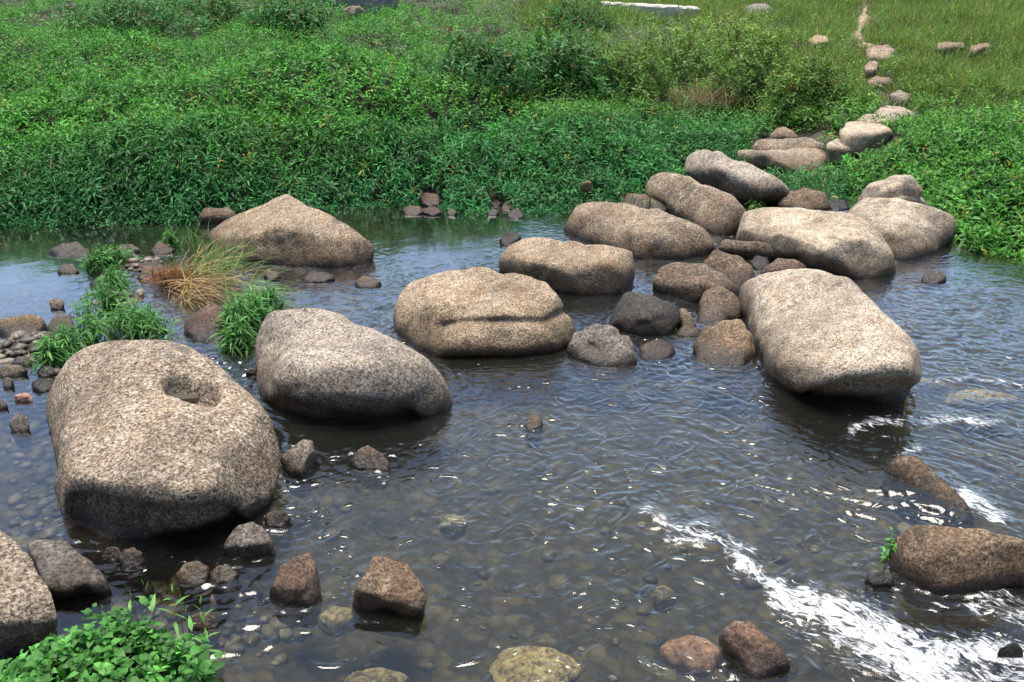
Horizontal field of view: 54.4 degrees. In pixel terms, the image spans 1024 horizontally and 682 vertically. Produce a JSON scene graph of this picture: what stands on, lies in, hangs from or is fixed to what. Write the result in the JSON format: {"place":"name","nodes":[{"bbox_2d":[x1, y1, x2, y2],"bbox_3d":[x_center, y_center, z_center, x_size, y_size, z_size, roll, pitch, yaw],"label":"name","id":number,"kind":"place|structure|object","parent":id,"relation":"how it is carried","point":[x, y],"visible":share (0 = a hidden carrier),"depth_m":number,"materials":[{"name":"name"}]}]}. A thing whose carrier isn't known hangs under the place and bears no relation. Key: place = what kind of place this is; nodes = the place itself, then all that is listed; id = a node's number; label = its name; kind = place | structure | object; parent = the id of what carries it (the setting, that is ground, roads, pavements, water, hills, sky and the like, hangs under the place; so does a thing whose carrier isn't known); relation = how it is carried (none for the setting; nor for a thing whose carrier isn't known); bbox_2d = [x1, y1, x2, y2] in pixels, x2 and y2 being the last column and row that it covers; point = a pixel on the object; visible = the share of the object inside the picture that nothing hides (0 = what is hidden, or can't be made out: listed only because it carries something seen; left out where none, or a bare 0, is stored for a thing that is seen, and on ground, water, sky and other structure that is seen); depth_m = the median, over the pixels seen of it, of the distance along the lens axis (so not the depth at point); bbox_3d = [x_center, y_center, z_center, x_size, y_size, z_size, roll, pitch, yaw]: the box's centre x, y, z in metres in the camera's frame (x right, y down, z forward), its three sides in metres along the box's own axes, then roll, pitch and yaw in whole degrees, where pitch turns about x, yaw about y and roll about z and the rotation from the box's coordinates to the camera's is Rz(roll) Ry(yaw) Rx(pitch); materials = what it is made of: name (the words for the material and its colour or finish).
{"place":"outdoors","nodes":[
{"label":"outdoors","id":0,"kind":"place"},
{"bbox_2d":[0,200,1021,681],"bbox_3d":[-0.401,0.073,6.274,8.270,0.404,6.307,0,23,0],"label":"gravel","id":1,"kind":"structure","parent":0,"point":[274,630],"depth_m":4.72,"materials":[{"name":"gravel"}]},
{"bbox_2d":[3,377,15,404],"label":"rock","id":2,"kind":"object","parent":1,"relation":"on","point":[9,387],"visible":0.99,"depth_m":5.53,"materials":[{"name":"stone"}]},
{"bbox_2d":[0,365,27,391],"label":"rock","id":3,"kind":"object","parent":1,"relation":"on","point":[17,374],"visible":0.88,"depth_m":5.67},
{"bbox_2d":[10,356,36,377],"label":"rock","id":4,"kind":"object","parent":1,"relation":"on","point":[21,361],"visible":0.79,"depth_m":5.79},
{"bbox_2d":[26,262,181,377],"bbox_3d":[-2.526,-0.123,6.364,0.904,0.412,1.692,0,23,0],"label":"grass clump","id":5,"kind":"object","parent":1,"relation":"on","point":[53,345],"visible":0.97,"depth_m":6.19,"materials":[{"name":"green plant"}]},
{"bbox_2d":[101,547,124,586],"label":"rock","id":6,"kind":"object","parent":1,"relation":"on","point":[112,570],"visible":0.94,"depth_m":4.03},
{"bbox_2d":[119,547,145,591],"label":"cobble","id":7,"kind":"object","parent":1,"relation":"on","point":[132,561],"visible":0.99,"depth_m":4.00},
{"bbox_2d":[175,561,210,607],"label":"rock","id":8,"kind":"object","parent":1,"relation":"on","point":[193,580],"visible":1,"depth_m":3.91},
{"bbox_2d":[209,565,238,606],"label":"rock","id":9,"kind":"object","parent":1,"relation":"on","point":[224,580],"visible":1,"depth_m":3.92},
{"bbox_2d":[0,0,1023,681],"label":"ground","id":10,"kind":"structure","parent":0,"point":[590,616],"depth_m":4.95,"materials":[{"name":"soil"}]},
{"bbox_2d":[0,314,46,339],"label":"rock","id":11,"kind":"object","parent":10,"relation":"on","point":[29,323],"visible":0.66,"depth_m":6.25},
{"bbox_2d":[0,530,57,668],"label":"boulder","id":12,"kind":"object","parent":10,"relation":"on","point":[28,616],"visible":0.86,"depth_m":3.49,"materials":[{"name":"stone"}]},
{"bbox_2d":[46,315,74,336],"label":"rock","id":13,"kind":"object","parent":10,"relation":"on","point":[57,320],"visible":0.44,"depth_m":6.29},
{"bbox_2d":[0,579,226,681],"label":"leafy plant","id":14,"kind":"object","parent":10,"relation":"on","point":[154,656],"visible":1,"depth_m":3.30,"materials":[{"name":"green plant"}]},
{"bbox_2d":[76,227,180,280],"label":"grass clump","id":15,"kind":"object","parent":10,"relation":"on","point":[92,262],"visible":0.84,"depth_m":7.48,"materials":[{"name":"green plant"}]},
{"bbox_2d":[48,0,218,40],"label":"shrub","id":16,"kind":"object","parent":10,"relation":"on","point":[126,14],"visible":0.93,"depth_m":13.47,"materials":[{"name":"green plant"}]},
{"bbox_2d":[138,265,167,294],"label":"rock","id":17,"kind":"object","parent":10,"relation":"on","point":[142,274],"visible":0.38,"depth_m":7.16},
{"bbox_2d":[150,242,173,259],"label":"rock","id":18,"kind":"object","parent":10,"relation":"on","point":[160,248],"visible":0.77,"depth_m":7.75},
{"bbox_2d":[184,305,229,357],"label":"rock","id":19,"kind":"object","parent":10,"relation":"on","point":[199,327],"visible":0.74,"depth_m":6.20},
{"bbox_2d":[149,0,276,32],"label":"shrub","id":20,"kind":"object","parent":10,"relation":"on","point":[232,11],"visible":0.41,"depth_m":14.81,"materials":[{"name":"green plant"}]},
{"bbox_2d":[198,207,235,230],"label":"rock","id":21,"kind":"object","parent":10,"relation":"on","point":[216,215],"visible":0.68,"depth_m":8.46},
{"bbox_2d":[134,219,309,319],"bbox_3d":[-2.135,-0.414,7.111,1.187,0.812,2.146,-12,26,-26],"label":"dry grass tussock","id":22,"kind":"object","parent":10,"relation":"on","point":[178,276],"visible":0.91,"depth_m":6.98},
{"bbox_2d":[206,279,290,373],"bbox_3d":[-1.662,-0.100,6.300,0.525,0.450,0.945,0,23,0],"label":"grass clump","id":23,"kind":"object","parent":10,"relation":"on","point":[242,321],"visible":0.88,"depth_m":6.17,"materials":[{"name":"green plant"}]},
{"bbox_2d":[232,0,332,39],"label":"shrub","id":24,"kind":"object","parent":10,"relation":"on","point":[280,7],"visible":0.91,"depth_m":13.87,"materials":[{"name":"green plant"}]},
{"bbox_2d":[208,194,373,285],"bbox_3d":[-1.777,-0.797,7.764,1.415,0.546,0.768,21,31,40],"label":"boulder","id":25,"kind":"object","parent":10,"relation":"on","point":[294,231],"visible":0.81,"depth_m":7.52,"materials":[{"name":"stone"}]},
{"bbox_2d":[301,271,335,294],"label":"rock","id":26,"kind":"object","parent":10,"relation":"on","point":[319,278],"visible":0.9,"depth_m":7.15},
{"bbox_2d":[342,6,364,26],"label":"rock","id":27,"kind":"object","parent":10,"relation":"on","point":[350,10],"visible":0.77,"depth_m":15.23,"materials":[{"name":"stone"}]},
{"bbox_2d":[314,0,397,14],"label":"retaining wall","id":28,"kind":"structure","parent":10,"relation":"on","point":[362,3],"depth_m":15.70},
{"bbox_2d":[420,192,439,207],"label":"rock","id":29,"kind":"object","parent":10,"relation":"on","point":[429,199],"visible":0.77,"depth_m":9.03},
{"bbox_2d":[415,12,564,98],"bbox_3d":[-0.310,-3.154,11.020,1.824,0.934,1.084,0,23,0],"label":"shrub","id":30,"kind":"object","parent":10,"relation":"on","point":[491,59],"visible":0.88,"depth_m":10.94,"materials":[{"name":"green plant"}]},
{"bbox_2d":[0,0,1023,273],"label":"ground cover","id":31,"kind":"object","parent":10,"relation":"on","point":[252,60],"visible":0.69,"depth_m":9.61,"materials":[{"name":"green plant"}]},
{"bbox_2d":[500,1,636,104],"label":"shrub","id":32,"kind":"object","parent":10,"relation":"on","point":[569,48],"visible":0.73,"depth_m":11.64,"materials":[{"name":"green plant"}]},
{"bbox_2d":[527,0,623,35],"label":"shrub","id":33,"kind":"object","parent":10,"relation":"on","point":[586,15],"visible":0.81,"depth_m":16.38,"materials":[{"name":"green plant"}]},
{"bbox_2d":[587,26,685,107],"bbox_3d":[1.353,-3.332,12.131,1.605,0.990,0.970,0,23,0],"label":"shrub","id":34,"kind":"object","parent":10,"relation":"on","point":[626,76],"visible":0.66,"depth_m":12.06,"materials":[{"name":"green plant"}]},
{"bbox_2d":[563,202,715,275],"bbox_3d":[0.953,-0.839,7.983,1.311,0.448,0.658,17,28,34],"label":"boulder","id":35,"kind":"object","parent":10,"relation":"on","point":[649,234],"visible":0.85,"depth_m":7.73,"materials":[{"name":"stone"}]},
{"bbox_2d":[616,193,667,211],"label":"flat rock","id":36,"kind":"object","parent":10,"relation":"on","point":[641,200],"visible":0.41,"depth_m":8.99,"materials":[{"name":"stone"}]},
{"bbox_2d":[601,1,700,24],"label":"kerb","id":37,"kind":"structure","parent":10,"relation":"on","point":[665,8],"depth_m":18.97,"materials":[{"name":"concrete"}]},
{"bbox_2d":[617,0,753,91],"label":"shrub","id":38,"kind":"object","parent":10,"relation":"on","point":[699,54],"visible":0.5,"depth_m":13.67,"materials":[{"name":"green plant"}]},
{"bbox_2d":[645,172,745,247],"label":"boulder","id":39,"kind":"object","parent":10,"relation":"on","point":[712,211],"visible":0.73,"depth_m":8.48,"materials":[{"name":"stone"}]},
{"bbox_2d":[652,262,739,316],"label":"rock","id":40,"kind":"object","parent":10,"relation":"on","point":[690,283],"visible":0.64,"depth_m":6.86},
{"bbox_2d":[628,74,768,106],"bbox_3d":[2.459,-3.069,12.048,1.981,0.404,1.449,-5,24,-12],"label":"dead brush","id":41,"kind":"object","parent":10,"relation":"on","point":[713,97],"visible":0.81,"depth_m":12.00,"materials":[{"name":"brown plant"}]},
{"bbox_2d":[695,286,743,330],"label":"rock","id":42,"kind":"object","parent":10,"relation":"on","point":[718,304],"visible":0.73,"depth_m":6.50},
{"bbox_2d":[654,9,799,61],"bbox_3d":[3.163,-4.598,15.018,2.330,0.804,1.358,7,24,15],"label":"shrub","id":43,"kind":"object","parent":10,"relation":"on","point":[729,29],"visible":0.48,"depth_m":14.84,"materials":[{"name":"green plant"}]},
{"bbox_2d":[684,149,788,207],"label":"boulder","id":44,"kind":"object","parent":10,"relation":"on","point":[743,182],"visible":0.68,"depth_m":9.11,"materials":[{"name":"stone"}]},
{"bbox_2d":[702,30,804,109],"bbox_3d":[3.062,-3.239,11.989,1.372,0.965,1.054,-11,26,-25],"label":"shrub","id":45,"kind":"object","parent":10,"relation":"on","point":[740,67],"visible":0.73,"depth_m":11.93,"materials":[{"name":"green plant"}]},
{"bbox_2d":[506,0,1023,128],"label":"tall grass","id":46,"kind":"structure","parent":10,"relation":"on","point":[919,11],"depth_m":14.76,"materials":[{"name":"plant"}]},
{"bbox_2d":[735,147,825,174],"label":"boulder","id":47,"kind":"object","parent":10,"relation":"on","point":[781,159],"visible":0.6,"depth_m":10.22,"materials":[{"name":"stone"}]},
{"bbox_2d":[769,126,797,138],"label":"rock","id":48,"kind":"object","parent":10,"relation":"on","point":[783,132],"visible":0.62,"depth_m":10.59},
{"bbox_2d":[751,137,826,149],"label":"flat rock","id":49,"kind":"object","parent":10,"relation":"on","point":[782,144],"visible":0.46,"depth_m":10.40,"materials":[{"name":"stone"}]},
{"bbox_2d":[777,187,829,210],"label":"rock","id":50,"kind":"object","parent":10,"relation":"on","point":[806,198],"visible":0.6,"depth_m":8.82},
{"bbox_2d":[750,33,874,118],"bbox_3d":[3.331,-2.923,11.018,1.378,0.935,0.841,0,23,0],"label":"shrub","id":51,"kind":"object","parent":10,"relation":"on","point":[806,76],"visible":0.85,"depth_m":10.94,"materials":[{"name":"green plant"}]},
{"bbox_2d":[826,138,855,167],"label":"stepping stone","id":52,"kind":"object","parent":10,"relation":"on","point":[836,149],"visible":0.66,"depth_m":10.03,"materials":[{"name":"stone"}]},
{"bbox_2d":[839,120,892,156],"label":"stepping stone","id":53,"kind":"object","parent":10,"relation":"on","point":[860,137],"visible":0.77,"depth_m":10.02,"materials":[{"name":"stone"}]},
{"bbox_2d":[867,76,891,92],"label":"rock","id":54,"kind":"object","parent":10,"relation":"on","point":[876,80],"visible":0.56,"depth_m":12.38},
{"bbox_2d":[865,45,894,61],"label":"rock","id":55,"kind":"object","parent":10,"relation":"on","point":[879,51],"visible":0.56,"depth_m":13.89,"materials":[{"name":"stone"}]},
{"bbox_2d":[857,175,927,204],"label":"boulder","id":56,"kind":"object","parent":10,"relation":"on","point":[907,188],"visible":0.37,"depth_m":8.14,"materials":[{"name":"stone"}]},
{"bbox_2d":[870,105,914,129],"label":"stepping stone","id":57,"kind":"object","parent":10,"relation":"on","point":[889,110],"visible":0.38,"depth_m":10.77,"materials":[{"name":"stone"}]},
{"bbox_2d":[889,90,911,106],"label":"rock","id":58,"kind":"object","parent":10,"relation":"on","point":[897,96],"visible":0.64,"depth_m":11.56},
{"bbox_2d":[848,197,955,279],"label":"boulder","id":59,"kind":"object","parent":10,"relation":"on","point":[908,230],"visible":0.7,"depth_m":7.78,"materials":[{"name":"stone"}]},
{"bbox_2d":[881,455,974,527],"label":"rock","id":60,"kind":"object","parent":10,"relation":"on","point":[951,506],"visible":0.98,"depth_m":4.50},
{"bbox_2d":[935,42,964,60],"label":"rock","id":61,"kind":"object","parent":10,"relation":"on","point":[942,46],"visible":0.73,"depth_m":14.06,"materials":[{"name":"stone"}]},
{"bbox_2d":[969,43,990,61],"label":"rock","id":62,"kind":"object","parent":10,"relation":"on","point":[977,48],"visible":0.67,"depth_m":13.92,"materials":[{"name":"stone"}]},
{"bbox_2d":[0,171,1023,681],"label":"water","id":63,"kind":"structure","parent":0,"point":[32,281],"depth_m":6.97,"materials":[{"name":"liquid"}]},
{"bbox_2d":[0,400,9,425],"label":"rock","id":64,"kind":"object","parent":63,"relation":"on","point":[4,415],"visible":1,"depth_m":5.29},
{"bbox_2d":[9,414,31,448],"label":"rock","id":65,"kind":"object","parent":63,"relation":"on","point":[19,425],"visible":1,"depth_m":5.06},
{"bbox_2d":[14,393,33,416],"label":"rock","id":66,"kind":"object","parent":63,"relation":"on","point":[23,403],"visible":0.98,"depth_m":5.39,"materials":[{"name":"brown stone"}]},
{"bbox_2d":[31,378,52,406],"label":"rock","id":67,"kind":"object","parent":63,"relation":"on","point":[40,387],"visible":0.88,"depth_m":5.50,"materials":[{"name":"stone"}]},
{"bbox_2d":[27,539,112,617],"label":"flat rock","id":68,"kind":"object","parent":63,"relation":"on","point":[75,580],"visible":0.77,"depth_m":3.86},
{"bbox_2d":[49,241,92,257],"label":"rock","id":69,"kind":"object","parent":63,"relation":"on","point":[74,249],"visible":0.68,"depth_m":7.71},
{"bbox_2d":[46,339,279,571],"bbox_3d":[-1.688,0.439,4.754,0.965,0.650,1.742,-11,25,-24],"label":"boulder","id":70,"kind":"object","parent":63,"relation":"on","point":[142,458],"visible":0.97,"depth_m":4.31,"materials":[{"name":"stone"}]},
{"bbox_2d":[187,612,218,654],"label":"rock","id":71,"kind":"object","parent":63,"relation":"in","point":[211,624],"visible":0.63,"depth_m":3.65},
{"bbox_2d":[223,522,276,580],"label":"rock","id":72,"kind":"object","parent":63,"relation":"on","point":[247,545],"visible":1,"depth_m":4.07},
{"bbox_2d":[264,510,290,549],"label":"rock","id":73,"kind":"object","parent":63,"relation":"on","point":[276,522],"visible":0.98,"depth_m":4.27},
{"bbox_2d":[269,553,322,628],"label":"rock","id":74,"kind":"object","parent":63,"relation":"in","point":[295,593],"visible":0.98,"depth_m":3.80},
{"bbox_2d":[280,439,316,498],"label":"rock","id":75,"kind":"object","parent":63,"relation":"on","point":[298,461],"visible":0.99,"depth_m":4.69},
{"bbox_2d":[316,606,358,636],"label":"sunken stone","id":76,"kind":"object","parent":63,"relation":"in","point":[334,621],"visible":0.94,"depth_m":3.79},
{"bbox_2d":[255,308,452,445],"bbox_3d":[-0.999,0.188,5.430,1.349,0.586,0.708,14,27,29],"label":"boulder","id":77,"kind":"object","parent":63,"relation":"on","point":[316,364],"visible":0.96,"depth_m":5.20,"materials":[{"name":"stone"}]},
{"bbox_2d":[355,276,381,300],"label":"rock","id":78,"kind":"object","parent":63,"relation":"on","point":[364,282],"visible":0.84,"depth_m":7.04,"materials":[{"name":"stone"}]},
{"bbox_2d":[350,446,389,489],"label":"rock","id":79,"kind":"object","parent":63,"relation":"on","point":[364,458],"visible":0.98,"depth_m":4.72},
{"bbox_2d":[344,667,408,681],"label":"sunken stone","id":80,"kind":"object","parent":63,"relation":"in","point":[378,674],"visible":1,"depth_m":3.48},
{"bbox_2d":[352,556,426,638],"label":"rock","id":81,"kind":"object","parent":63,"relation":"in","point":[390,598],"visible":1,"depth_m":3.74,"materials":[{"name":"stone"}]},
{"bbox_2d":[439,514,467,539],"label":"sunken stone","id":82,"kind":"object","parent":63,"relation":"in","point":[450,527],"visible":0.99,"depth_m":4.40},
{"bbox_2d":[393,267,575,382],"bbox_3d":[-0.173,-0.141,6.253,1.169,0.523,0.914,0,23,0],"label":"boulder","id":83,"kind":"object","parent":63,"relation":"on","point":[474,312],"visible":0.98,"depth_m":5.98,"materials":[{"name":"stone"}]},
{"bbox_2d":[499,231,520,246],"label":"rock","id":84,"kind":"object","parent":63,"relation":"on","point":[508,238],"visible":0.64,"depth_m":7.96,"materials":[{"name":"stone"}]},
{"bbox_2d":[525,414,542,448],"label":"rock","id":85,"kind":"object","parent":63,"relation":"in","point":[534,421],"visible":0.98,"depth_m":5.10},
{"bbox_2d":[488,646,581,681],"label":"sunken stone","id":86,"kind":"object","parent":63,"relation":"in","point":[529,664],"visible":1,"depth_m":3.53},
{"bbox_2d":[499,237,634,312],"bbox_3d":[0.370,-0.482,7.165,1.014,0.439,0.646,8,24,18],"label":"boulder","id":87,"kind":"object","parent":63,"relation":"on","point":[576,268],"visible":0.71,"depth_m":6.92,"materials":[{"name":"stone"}]},
{"bbox_2d":[567,324,636,386],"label":"cobble","id":88,"kind":"object","parent":63,"relation":"on","point":[599,346],"visible":0.98,"depth_m":5.86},
{"bbox_2d":[608,292,679,356],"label":"rock","id":89,"kind":"object","parent":63,"relation":"on","point":[634,314],"visible":0.8,"depth_m":6.25,"materials":[{"name":"stone"}]},
{"bbox_2d":[639,339,675,381],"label":"rock","id":90,"kind":"object","parent":63,"relation":"on","point":[656,350],"visible":0.96,"depth_m":5.92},
{"bbox_2d":[650,585,675,612],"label":"sunken stone","id":91,"kind":"object","parent":63,"relation":"in","point":[663,598],"visible":1,"depth_m":3.92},
{"bbox_2d":[677,308,696,331],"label":"rock","id":92,"kind":"object","parent":63,"relation":"on","point":[686,318],"visible":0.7,"depth_m":6.32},
{"bbox_2d":[674,325,700,359],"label":"rock","id":93,"kind":"object","parent":63,"relation":"on","point":[684,331],"visible":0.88,"depth_m":6.22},
{"bbox_2d":[659,635,720,677],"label":"sunken stone","id":94,"kind":"object","parent":63,"relation":"in","point":[689,655],"visible":0.96,"depth_m":3.60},
{"bbox_2d":[693,319,755,384],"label":"rock","id":95,"kind":"object","parent":63,"relation":"on","point":[724,343],"visible":0.96,"depth_m":5.88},
{"bbox_2d":[703,250,754,287],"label":"rock","id":96,"kind":"object","parent":63,"relation":"in","point":[738,270],"visible":0.59,"depth_m":7.17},
{"bbox_2d":[719,239,777,263],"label":"flat rock","id":97,"kind":"object","parent":63,"relation":"in","point":[746,250],"visible":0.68,"depth_m":7.58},
{"bbox_2d":[719,621,789,681],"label":"rock","id":98,"kind":"object","parent":63,"relation":"on","point":[748,649],"visible":1,"depth_m":3.46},
{"bbox_2d":[749,255,769,276],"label":"rock","id":99,"kind":"object","parent":63,"relation":"on","point":[758,263],"visible":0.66,"depth_m":7.41,"materials":[{"name":"stone"}]},
{"bbox_2d":[761,258,805,273],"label":"rock","id":100,"kind":"object","parent":63,"relation":"on","point":[779,264],"visible":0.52,"depth_m":7.17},
{"bbox_2d":[736,207,895,294],"bbox_3d":[2.333,-0.741,7.698,0.816,0.506,1.297,-12,26,-27],"label":"boulder","id":101,"kind":"object","parent":63,"relation":"on","point":[852,246],"visible":0.74,"depth_m":7.32,"materials":[{"name":"stone"}]},
{"bbox_2d":[739,268,921,427],"bbox_3d":[1.837,-0.042,5.918,0.769,0.615,1.667,0,23,0],"label":"boulder","id":102,"kind":"object","parent":63,"relation":"on","point":[823,335],"visible":0.98,"depth_m":5.45,"materials":[{"name":"stone"}]},
{"bbox_2d":[864,571,895,610],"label":"rock","id":103,"kind":"object","parent":63,"relation":"on","point":[881,585],"visible":0.99,"depth_m":3.89,"materials":[{"name":"stone"}]},
{"bbox_2d":[880,527,896,571],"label":"weed","id":104,"kind":"object","parent":63,"relation":"on","point":[886,556],"visible":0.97,"depth_m":4.02,"materials":[{"name":"green plant"}]},
{"bbox_2d":[909,377,948,397],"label":"sunken stone","id":105,"kind":"object","parent":63,"relation":"in","point":[928,391],"visible":0.66,"depth_m":5.70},
{"bbox_2d":[920,270,945,298],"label":"cobble","id":106,"kind":"object","parent":63,"relation":"on","point":[933,278],"visible":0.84,"depth_m":7.13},
{"bbox_2d":[888,524,1023,614],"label":"boulder","id":107,"kind":"object","parent":63,"relation":"on","point":[948,570],"visible":0.97,"depth_m":3.87,"materials":[{"name":"stone"}]},
{"bbox_2d":[943,389,1018,411],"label":"sunken stone","id":108,"kind":"object","parent":63,"relation":"in","point":[975,399],"visible":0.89,"depth_m":5.53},
{"bbox_2d":[992,643,1022,681],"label":"rock","id":109,"kind":"object","parent":63,"relation":"on","point":[1012,651],"visible":0.98,"depth_m":3.51,"materials":[{"name":"stone"}]},
{"bbox_2d":[847,0,881,68],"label":"path","id":110,"kind":"structure","parent":0,"point":[864,15],"depth_m":17.05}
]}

